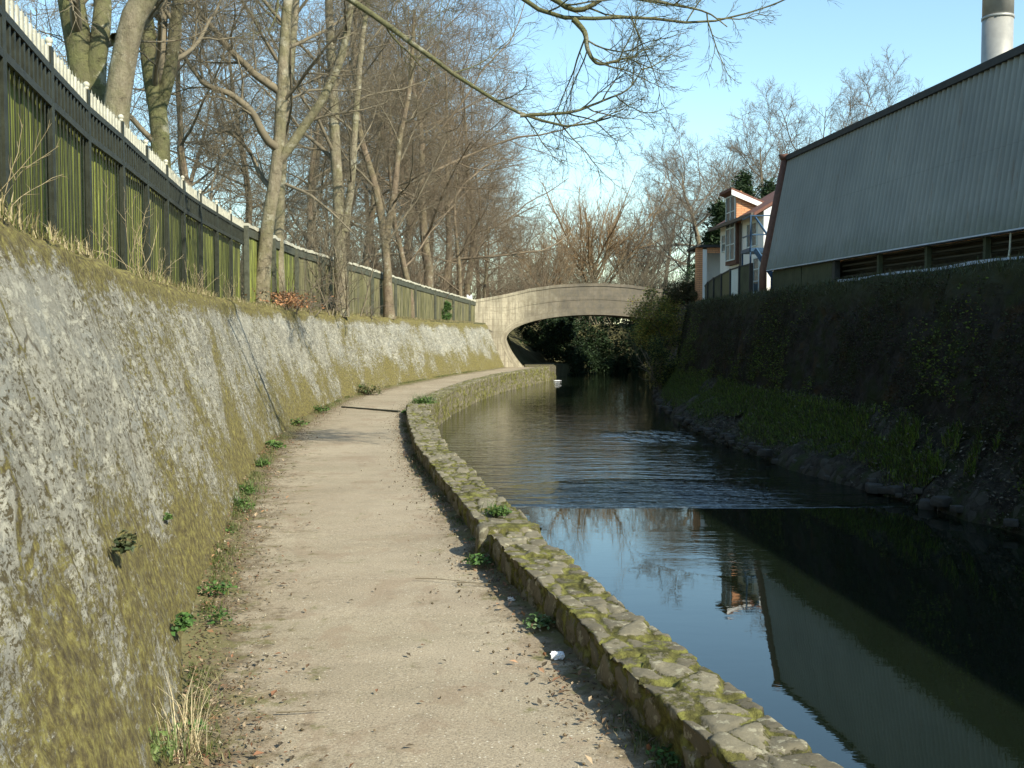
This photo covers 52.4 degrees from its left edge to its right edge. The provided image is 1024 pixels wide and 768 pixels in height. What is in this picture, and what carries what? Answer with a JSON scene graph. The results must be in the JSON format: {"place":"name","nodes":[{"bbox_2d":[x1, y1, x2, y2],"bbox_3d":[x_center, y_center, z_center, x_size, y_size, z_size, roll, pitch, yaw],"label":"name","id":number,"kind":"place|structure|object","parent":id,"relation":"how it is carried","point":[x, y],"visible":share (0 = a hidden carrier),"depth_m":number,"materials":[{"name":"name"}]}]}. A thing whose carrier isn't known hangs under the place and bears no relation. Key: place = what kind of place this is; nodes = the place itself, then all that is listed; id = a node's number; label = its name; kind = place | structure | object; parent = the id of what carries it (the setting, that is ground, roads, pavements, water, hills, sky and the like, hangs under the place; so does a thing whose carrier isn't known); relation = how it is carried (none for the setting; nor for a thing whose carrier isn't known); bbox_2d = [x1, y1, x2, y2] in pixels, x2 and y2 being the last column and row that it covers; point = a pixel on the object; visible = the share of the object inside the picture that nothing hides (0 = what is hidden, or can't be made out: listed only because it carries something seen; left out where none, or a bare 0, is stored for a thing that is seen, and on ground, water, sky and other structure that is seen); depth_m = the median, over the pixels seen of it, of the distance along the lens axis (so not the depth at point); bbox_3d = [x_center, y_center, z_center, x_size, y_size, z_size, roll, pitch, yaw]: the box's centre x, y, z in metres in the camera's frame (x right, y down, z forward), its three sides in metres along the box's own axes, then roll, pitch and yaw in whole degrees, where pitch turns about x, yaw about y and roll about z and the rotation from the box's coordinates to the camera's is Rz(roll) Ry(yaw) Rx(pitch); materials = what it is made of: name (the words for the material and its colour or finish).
{"place":"outdoors","nodes":[
{"label":"outdoors","id":0,"kind":"place"},
{"bbox_2d":[168,366,681,767],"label":"path","id":1,"kind":"structure","parent":0,"point":[353,654],"depth_m":5.43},
{"bbox_2d":[148,708,194,765],"bbox_3d":[-1.220,1.179,3.431,0.413,0.129,0.325,-2,4,-40],"label":"weed","id":2,"kind":"object","parent":1,"relation":"on","point":[155,751],"visible":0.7,"depth_m":3.46,"materials":[{"name":"green plant"}]},
{"bbox_2d":[197,579,237,595],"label":"weed","id":3,"kind":"object","parent":1,"relation":"on","point":[215,589],"visible":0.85,"depth_m":6.25,"materials":[{"name":"green plant"}]},
{"bbox_2d":[152,662,313,765],"bbox_3d":[-1.107,1.219,3.898,0.908,0.316,0.852,0,3,0],"label":"straw tuft","id":4,"kind":"object","parent":1,"relation":"on","point":[191,754],"visible":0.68,"depth_m":3.85,"materials":[{"name":"beige plant"}]},
{"bbox_2d":[173,385,389,767],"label":"leaf litter","id":5,"kind":"object","parent":1,"relation":"on","point":[213,704],"visible":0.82,"depth_m":4.88,"materials":[{"name":"brown plant"}]},
{"bbox_2d":[194,431,413,767],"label":"fallen leaves","id":6,"kind":"object","parent":1,"relation":"on","point":[206,761],"visible":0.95,"depth_m":5.13,"materials":[{"name":"brown plant"}]},
{"bbox_2d":[179,370,475,759],"bbox_3d":[-2.496,0.432,22.219,2.981,0.080,39.468,0,3,-1],"label":"moss and grass","id":7,"kind":"object","parent":1,"relation":"on","point":[256,473],"visible":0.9,"depth_m":5.95,"materials":[{"name":"green plant"}]},
{"bbox_2d":[186,399,653,767],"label":"grit","id":8,"kind":"object","parent":1,"relation":"on","point":[302,729],"visible":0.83,"depth_m":5.68,"materials":[{"name":"beige gravel"}]},
{"bbox_2d":[392,415,643,741],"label":"leaf litter","id":9,"kind":"object","parent":1,"relation":"on","point":[607,726],"visible":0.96,"depth_m":6.17,"materials":[{"name":"brown plant"}]},
{"bbox_2d":[395,459,657,767],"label":"fallen leaves","id":10,"kind":"object","parent":1,"relation":"on","point":[539,701],"visible":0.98,"depth_m":4.85,"materials":[{"name":"brown plant"}]},
{"bbox_2d":[523,612,555,629],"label":"weed","id":11,"kind":"object","parent":1,"relation":"on","point":[542,622],"visible":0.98,"depth_m":5.55,"materials":[{"name":"green plant"}]},
{"bbox_2d":[397,413,682,767],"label":"moss and grass","id":12,"kind":"object","parent":1,"relation":"on","point":[619,712],"visible":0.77,"depth_m":4.21,"materials":[{"name":"green plant"}]},
{"bbox_2d":[646,744,681,765],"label":"weed","id":13,"kind":"object","parent":1,"relation":"on","point":[671,753],"visible":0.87,"depth_m":3.81,"materials":[{"name":"green plant"}]},
{"bbox_2d":[14,0,1023,323],"label":"sky","id":14,"kind":"structure","parent":0,"point":[810,42],"materials":[{"name":"blue"}]},
{"bbox_2d":[415,320,663,376],"bbox_3d":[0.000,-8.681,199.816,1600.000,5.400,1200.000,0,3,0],"label":"ground","id":15,"kind":"structure","parent":0,"point":[523,353],"depth_m":55.99,"materials":[{"name":"green plant"}]},
{"bbox_2d":[13,0,157,85],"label":"bare tree","id":16,"kind":"object","parent":15,"relation":"on","point":[48,13],"visible":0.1,"depth_m":31.94,"materials":[{"name":"brown plant"}]},
{"bbox_2d":[13,0,249,103],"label":"bare tree","id":17,"kind":"object","parent":15,"relation":"on","point":[86,51],"visible":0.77,"depth_m":12.92,"materials":[{"name":"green plant"}]},
{"bbox_2d":[19,0,259,168],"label":"bare tree","id":18,"kind":"object","parent":15,"relation":"on","point":[158,89],"visible":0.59,"depth_m":16.19,"materials":[{"name":"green plant"}]},
{"bbox_2d":[37,4,248,177],"bbox_3d":[-13.081,-7.415,35.895,7.730,10.919,8.429,1,3,23],"label":"bare tree","id":19,"kind":"object","parent":15,"relation":"on","point":[145,105],"visible":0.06,"depth_m":35.63,"materials":[{"name":"brown plant"}]},
{"bbox_2d":[49,0,391,221],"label":"bare tree","id":20,"kind":"object","parent":15,"relation":"on","point":[181,141],"visible":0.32,"depth_m":25.33,"materials":[{"name":"brown plant"}]},
{"bbox_2d":[139,1,307,229],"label":"bare tree","id":21,"kind":"object","parent":15,"relation":"on","point":[192,179],"visible":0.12,"depth_m":49.76,"materials":[{"name":"brown plant"}]},
{"bbox_2d":[112,0,381,300],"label":"bare tree","id":22,"kind":"object","parent":15,"relation":"on","point":[241,157],"visible":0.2,"depth_m":34.77,"materials":[{"name":"brown plant"}]},
{"bbox_2d":[0,218,503,767],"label":"retaining wall","id":23,"kind":"structure","parent":15,"relation":"on","point":[130,402],"depth_m":4.83,"materials":[{"name":"stone"}]},
{"bbox_2d":[0,114,68,213],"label":"dead stems","id":24,"kind":"object","parent":23,"relation":"on","point":[9,178],"visible":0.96,"depth_m":4.64,"materials":[{"name":"beige plant"}]},
{"bbox_2d":[83,181,157,277],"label":"dead stems","id":25,"kind":"object","parent":23,"relation":"on","point":[138,240],"visible":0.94,"depth_m":9.10,"materials":[{"name":"beige plant"}]},
{"bbox_2d":[0,0,243,298],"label":"railing","id":26,"kind":"object","parent":23,"relation":"on","point":[55,88],"visible":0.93,"depth_m":8.66,"materials":[{"name":"green metal"}]},
{"bbox_2d":[7,68,240,298],"bbox_3d":[-3.687,-1.633,10.533,0.480,1.486,17.169,-1,3,-10],"label":"board fence","id":27,"kind":"object","parent":23,"relation":"on","point":[62,163],"visible":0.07,"depth_m":9.10,"materials":[{"name":"green wood"}]},
{"bbox_2d":[111,529,141,553],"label":"weed","id":28,"kind":"object","parent":23,"relation":"on","point":[125,545],"visible":1,"depth_m":3.86,"materials":[{"name":"green plant"}]},
{"bbox_2d":[171,611,196,635],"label":"weed","id":29,"kind":"object","parent":23,"relation":"on","point":[183,621],"visible":1,"depth_m":4.94,"materials":[{"name":"green plant"}]},
{"bbox_2d":[0,186,471,322],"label":"dry grass","id":30,"kind":"structure","parent":23,"relation":"on","point":[72,248],"depth_m":6.31,"materials":[{"name":"plant"}]},
{"bbox_2d":[242,290,333,308],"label":"russet leaves","id":31,"kind":"object","parent":23,"relation":"on","point":[291,301],"visible":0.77,"depth_m":21.21,"materials":[{"name":"brown plant"}]},
{"bbox_2d":[243,223,475,321],"bbox_3d":[-3.769,-2.764,32.696,1.179,1.796,27.540,0,3,7],"label":"board fence","id":32,"kind":"object","parent":23,"relation":"on","point":[429,302],"visible":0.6,"depth_m":30.25,"materials":[{"name":"wood"}]},
{"bbox_2d":[138,0,410,304],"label":"bare tree","id":33,"kind":"object","parent":15,"relation":"on","point":[282,151],"visible":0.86,"depth_m":19.97,"materials":[{"name":"brown plant"}]},
{"bbox_2d":[176,53,382,269],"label":"bare tree","id":34,"kind":"object","parent":15,"relation":"on","point":[268,168],"visible":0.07,"depth_m":60.16,"materials":[{"name":"brown plant"}]},
{"bbox_2d":[172,152,403,315],"bbox_3d":[-14.568,-4.931,49.009,25.717,4.499,53.633,-2,3,-30],"label":"thicket","id":35,"kind":"object","parent":15,"relation":"on","point":[311,245],"visible":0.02,"depth_m":26.25,"materials":[{"name":"brown plant"}]},
{"bbox_2d":[242,253,346,313],"bbox_3d":[-4.804,-2.082,21.482,2.246,1.274,1.624,-3,4,-45],"label":"bramble","id":36,"kind":"object","parent":15,"relation":"on","point":[287,308],"visible":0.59,"depth_m":21.52,"materials":[{"name":"brown plant"}]},
{"bbox_2d":[195,0,408,304],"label":"bare tree","id":37,"kind":"object","parent":15,"relation":"on","point":[279,225],"visible":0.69,"depth_m":22.27,"materials":[{"name":"brown plant"}]},
{"bbox_2d":[184,0,456,249],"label":"bare tree","id":38,"kind":"object","parent":15,"relation":"on","point":[311,164],"visible":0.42,"depth_m":33.00,"materials":[{"name":"brown plant"}]},
{"bbox_2d":[290,254,351,315],"bbox_3d":[-4.717,-2.314,24.068,2.555,1.566,1.694,-2,4,-38],"label":"bramble","id":39,"kind":"object","parent":15,"relation":"on","point":[312,306],"visible":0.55,"depth_m":24.15,"materials":[{"name":"brown plant"}]},
{"bbox_2d":[193,0,471,316],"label":"bare tree","id":40,"kind":"object","parent":15,"relation":"on","point":[334,154],"visible":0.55,"depth_m":27.16,"materials":[{"name":"brown plant"}]},
{"bbox_2d":[193,0,489,251],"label":"bare tree","id":41,"kind":"object","parent":15,"relation":"on","point":[343,127],"visible":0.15,"depth_m":42.94,"materials":[{"name":"brown plant"}]},
{"bbox_2d":[289,0,467,318],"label":"bare tree","id":42,"kind":"object","parent":15,"relation":"on","point":[389,309],"visible":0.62,"depth_m":32.61,"materials":[{"name":"brown plant"}]},
{"bbox_2d":[244,0,518,276],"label":"bare tree","id":43,"kind":"object","parent":15,"relation":"on","point":[366,256],"visible":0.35,"depth_m":39.63,"materials":[{"name":"brown plant"}]},
{"bbox_2d":[223,0,548,277],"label":"bare tree","id":44,"kind":"object","parent":15,"relation":"on","point":[427,119],"visible":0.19,"depth_m":50.13,"materials":[{"name":"brown plant"}]},
{"bbox_2d":[249,9,535,268],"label":"bare tree","id":45,"kind":"object","parent":15,"relation":"on","point":[381,162],"visible":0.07,"depth_m":58.39,"materials":[{"name":"brown plant"}]},
{"bbox_2d":[287,41,514,317],"bbox_3d":[-3.541,-7.103,36.189,7.247,10.237,7.902,-3,4,-45],"label":"bare tree","id":46,"kind":"object","parent":15,"relation":"on","point":[404,265],"visible":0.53,"depth_m":36.31,"materials":[{"name":"brown plant"}]},
{"bbox_2d":[285,203,578,324],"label":"thicket","id":47,"kind":"object","parent":15,"relation":"on","point":[438,283],"visible":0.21,"depth_m":46.83,"materials":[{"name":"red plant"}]},
{"bbox_2d":[294,23,571,259],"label":"bare tree","id":48,"kind":"object","parent":15,"relation":"on","point":[471,160],"visible":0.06,"depth_m":65.46,"materials":[{"name":"brown plant"}]},
{"bbox_2d":[347,84,528,295],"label":"bare tree","id":49,"kind":"object","parent":15,"relation":"on","point":[459,270],"visible":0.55,"depth_m":46.51,"materials":[{"name":"brown plant"}]},
{"bbox_2d":[356,32,531,282],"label":"bare tree","id":50,"kind":"object","parent":15,"relation":"on","point":[476,127],"visible":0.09,"depth_m":71.09,"materials":[{"name":"brown plant"}]},
{"bbox_2d":[260,0,645,287],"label":"bare tree","id":51,"kind":"object","parent":15,"relation":"on","point":[457,160],"visible":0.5,"depth_m":41.71,"materials":[{"name":"brown plant"}]},
{"bbox_2d":[308,0,605,291],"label":"bare tree","id":52,"kind":"object","parent":15,"relation":"on","point":[496,256],"visible":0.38,"depth_m":49.21,"materials":[{"name":"brown plant"}]},
{"bbox_2d":[384,80,540,294],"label":"bare tree","id":53,"kind":"object","parent":15,"relation":"on","point":[482,194],"visible":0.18,"depth_m":57.80,"materials":[{"name":"brown plant"}]},
{"bbox_2d":[352,123,580,294],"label":"bare tree","id":54,"kind":"object","parent":15,"relation":"on","point":[477,237],"visible":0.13,"depth_m":57.72,"materials":[{"name":"brown plant"}]},
{"bbox_2d":[352,3,586,296],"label":"bare tree","id":55,"kind":"object","parent":15,"relation":"on","point":[501,224],"visible":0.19,"depth_m":54.00,"materials":[{"name":"brown plant"}]},
{"bbox_2d":[103,0,843,204],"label":"bare tree","id":56,"kind":"object","parent":15,"relation":"on","point":[125,39],"visible":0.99,"depth_m":11.46,"materials":[{"name":"brown plant"}]},
{"bbox_2d":[398,125,548,298],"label":"bare tree","id":57,"kind":"object","parent":15,"relation":"on","point":[497,216],"visible":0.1,"depth_m":62.63,"materials":[{"name":"brown plant"}]},
{"bbox_2d":[406,403,541,537],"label":"kerb wall","id":58,"kind":"structure","parent":15,"relation":"on","point":[464,489],"depth_m":10.39,"materials":[{"name":"stone"}]},
{"bbox_2d":[478,500,512,517],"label":"weed","id":59,"kind":"object","parent":58,"relation":"on","point":[495,510],"visible":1,"depth_m":8.07,"materials":[{"name":"green plant"}]},
{"bbox_2d":[415,366,549,425],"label":"quay wall","id":60,"kind":"structure","parent":15,"relation":"on","point":[456,397],"depth_m":33.10,"materials":[{"name":"beige stone"}]},
{"bbox_2d":[435,141,548,293],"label":"bare tree","id":61,"kind":"object","parent":15,"relation":"on","point":[500,214],"visible":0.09,"depth_m":71.98,"materials":[{"name":"brown plant"}]},
{"bbox_2d":[441,170,566,297],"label":"bare tree","id":62,"kind":"object","parent":15,"relation":"on","point":[484,286],"visible":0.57,"depth_m":50.51,"materials":[{"name":"brown plant"}]},
{"bbox_2d":[475,522,539,557],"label":"kerb block","id":63,"kind":"structure","parent":15,"relation":"on","point":[483,530],"depth_m":7.31,"materials":[{"name":"stone"}]},
{"bbox_2d":[489,201,593,286],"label":"bare tree","id":64,"kind":"object","parent":15,"relation":"on","point":[561,260],"visible":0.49,"depth_m":61.19,"materials":[{"name":"brown plant"}]},
{"bbox_2d":[516,316,580,362],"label":"undergrowth","id":65,"kind":"object","parent":15,"relation":"on","point":[552,336],"visible":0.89,"depth_m":52.84,"materials":[{"name":"green plant"}]},
{"bbox_2d":[473,283,688,371],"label":"bridge","id":66,"kind":"structure","parent":15,"relation":"on","point":[502,317],"depth_m":47.52,"materials":[{"name":"concrete"}]},
{"bbox_2d":[474,239,694,324],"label":"thicket","id":67,"kind":"object","parent":15,"relation":"on","point":[622,280],"visible":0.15,"depth_m":58.75,"materials":[{"name":"brown plant"}]},
{"bbox_2d":[556,344,648,374],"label":"bushes","id":68,"kind":"object","parent":15,"relation":"on","point":[576,357],"visible":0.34,"depth_m":55.89,"materials":[{"name":"green plant"}]},
{"bbox_2d":[520,144,695,322],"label":"bare tree","id":69,"kind":"object","parent":15,"relation":"on","point":[609,230],"visible":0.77,"depth_m":64.22,"materials":[{"name":"brown plant"}]},
{"bbox_2d":[571,316,666,371],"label":"undergrowth","id":70,"kind":"object","parent":15,"relation":"on","point":[593,342],"visible":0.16,"depth_m":57.77,"materials":[{"name":"green plant"}]},
{"bbox_2d":[570,197,700,321],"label":"bare tree","id":71,"kind":"object","parent":15,"relation":"on","point":[645,261],"visible":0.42,"depth_m":70.76,"materials":[{"name":"brown plant"}]},
{"bbox_2d":[599,167,699,277],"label":"bare tree","id":72,"kind":"object","parent":15,"relation":"on","point":[636,183],"visible":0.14,"depth_m":89.91,"materials":[{"name":"brown plant"}]},
{"bbox_2d":[624,286,687,350],"bbox_3d":[5.183,-2.245,36.432,2.579,2.304,3.108,-1,3,-25],"label":"shrub","id":73,"kind":"object","parent":15,"relation":"on","point":[647,324],"visible":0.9,"depth_m":35.96,"materials":[{"name":"green plant"}]},
{"bbox_2d":[614,154,706,282],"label":"bare tree","id":74,"kind":"object","parent":15,"relation":"on","point":[693,243],"visible":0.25,"depth_m":81.60,"materials":[{"name":"brown plant"}]},
{"bbox_2d":[488,531,843,767],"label":"kerb wall","id":75,"kind":"structure","parent":15,"relation":"on","point":[664,688],"depth_m":4.35,"materials":[{"name":"stone"}]},
{"bbox_2d":[624,181,720,280],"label":"bare tree","id":76,"kind":"object","parent":15,"relation":"on","point":[668,234],"visible":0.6,"depth_m":60.31,"materials":[{"name":"brown plant"}]},
{"bbox_2d":[601,113,777,272],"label":"bare tree","id":77,"kind":"object","parent":15,"relation":"on","point":[672,171],"visible":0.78,"depth_m":73.44,"materials":[{"name":"brown plant"}]},
{"bbox_2d":[686,245,719,301],"bbox_3d":[7.904,-3.585,36.006,3.392,2.288,2.120,0,3,0],"label":"flat roofed annex","id":78,"kind":"object","parent":15,"relation":"on","point":[707,263],"visible":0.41,"depth_m":35.08,"materials":[{"name":"white paint"}]},
{"bbox_2d":[687,197,725,291],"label":"conifer","id":79,"kind":"object","parent":15,"relation":"on","point":[717,210],"visible":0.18,"depth_m":53.33,"materials":[{"name":"green plant"}]},
{"bbox_2d":[676,143,777,240],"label":"bare tree","id":80,"kind":"object","parent":15,"relation":"on","point":[765,175],"visible":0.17,"depth_m":90.78,"materials":[{"name":"brown plant"}]},
{"bbox_2d":[708,187,774,292],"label":"white house","id":81,"kind":"structure","parent":15,"relation":"on","point":[733,226],"depth_m":31.50,"materials":[{"name":"white paint"}]},
{"bbox_2d":[725,195,735,261],"bbox_3d":[6.750,-4.811,32.160,0.031,2.000,1.000,0,3,-4],"label":"window","id":82,"kind":"structure","parent":81,"relation":"in","point":[730,209],"depth_m":32.15,"materials":[{"name":"grey glass"}]},
{"bbox_2d":[746,221,757,248],"bbox_3d":[7.024,-4.365,30.456,0.031,0.720,0.960,0,3,-4],"label":"window","id":83,"kind":"structure","parent":81,"relation":"in","point":[754,224],"depth_m":30.40,"materials":[{"name":"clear glass"}]},
{"bbox_2d":[730,169,756,197],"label":"conifer","id":84,"kind":"object","parent":15,"relation":"on","point":[743,182],"visible":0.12,"depth_m":57.26,"materials":[{"name":"green plant"}]},
{"bbox_2d":[741,215,771,288],"bbox_3d":[6.700,-3.306,27.316,0.876,2.282,2.306,-1,3,-14],"label":"steel stair","id":85,"kind":"object","parent":15,"relation":"on","point":[757,252],"visible":0.33,"depth_m":27.34,"materials":[{"name":"metal"}]},
{"bbox_2d":[673,76,852,233],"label":"bare tree","id":86,"kind":"object","parent":15,"relation":"on","point":[758,151],"visible":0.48,"depth_m":78.89,"materials":[{"name":"brown plant"}]},
{"bbox_2d":[756,177,776,198],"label":"conifer","id":87,"kind":"object","parent":15,"relation":"on","point":[768,188],"visible":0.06,"depth_m":59.29,"materials":[{"name":"green plant"}]},
{"bbox_2d":[708,67,881,201],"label":"bare tree","id":88,"kind":"object","parent":15,"relation":"on","point":[852,105],"visible":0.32,"depth_m":78.82,"materials":[{"name":"brown plant"}]},
{"bbox_2d":[682,259,1023,480],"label":"dark wall","id":89,"kind":"structure","parent":15,"relation":"on","point":[872,382],"depth_m":15.60,"materials":[{"name":"green plant"}]},
{"bbox_2d":[661,279,697,310],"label":"shrub","id":90,"kind":"object","parent":89,"relation":"on","point":[682,294],"visible":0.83,"depth_m":35.55,"materials":[{"name":"green plant"}]},
{"bbox_2d":[704,263,752,298],"bbox_3d":[6.011,-2.759,29.819,0.298,0.936,7.279,0,3,1],"label":"panel fence","id":91,"kind":"object","parent":89,"relation":"on","point":[739,279],"visible":0.79,"depth_m":27.87,"materials":[{"name":"wood"}]},
{"bbox_2d":[676,270,1023,492],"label":"wall creeper","id":92,"kind":"object","parent":89,"relation":"attached to","point":[720,335],"depth_m":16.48,"materials":[{"name":"green plant"}]},
{"bbox_2d":[686,252,1023,313],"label":"wall top grass","id":93,"kind":"structure","parent":89,"relation":"on","point":[769,290],"depth_m":17.35,"materials":[{"name":"green plant"}]},
{"bbox_2d":[814,45,926,137],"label":"bare tree","id":94,"kind":"object","parent":15,"relation":"on","point":[888,97],"visible":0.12,"depth_m":84.26,"materials":[{"name":"brown plant"}]},
{"bbox_2d":[759,43,1023,291],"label":"factory building","id":95,"kind":"structure","parent":15,"relation":"on","point":[932,176],"depth_m":18.27,"materials":[{"name":"grey metal"}]},
{"bbox_2d":[981,0,1014,62],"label":"chimney","id":96,"kind":"object","parent":95,"relation":"on","point":[997,31],"visible":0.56,"depth_m":20.25,"materials":[{"name":"metal"}]},
{"bbox_2d":[438,370,1023,767],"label":"water","id":97,"kind":"structure","parent":0,"point":[844,626],"depth_m":9.69,"materials":[{"name":"blue liquid"}]},
{"bbox_2d":[655,375,1023,535],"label":"canal bank","id":98,"kind":"structure","parent":0,"point":[978,507],"depth_m":13.91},
{"bbox_2d":[634,333,681,388],"bbox_3d":[4.898,-0.730,34.874,1.777,2.017,2.412,0,3,0],"label":"shrub","id":99,"kind":"object","parent":98,"relation":"on","point":[660,372],"visible":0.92,"depth_m":34.67,"materials":[{"name":"green plant"}]},
{"bbox_2d":[658,367,1001,502],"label":"bank grass","id":100,"kind":"structure","parent":98,"relation":"on","point":[779,410],"depth_m":17.20,"materials":[{"name":"green plant"}]},
{"bbox_2d":[652,385,1018,526],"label":"bank stones","id":101,"kind":"object","parent":98,"relation":"on","point":[873,486],"visible":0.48,"depth_m":14.15,"materials":[{"name":"grey stone"}]},
{"bbox_2d":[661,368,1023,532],"bbox_3d":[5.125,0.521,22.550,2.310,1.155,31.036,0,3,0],"label":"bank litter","id":102,"kind":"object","parent":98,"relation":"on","point":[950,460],"visible":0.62,"depth_m":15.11,"materials":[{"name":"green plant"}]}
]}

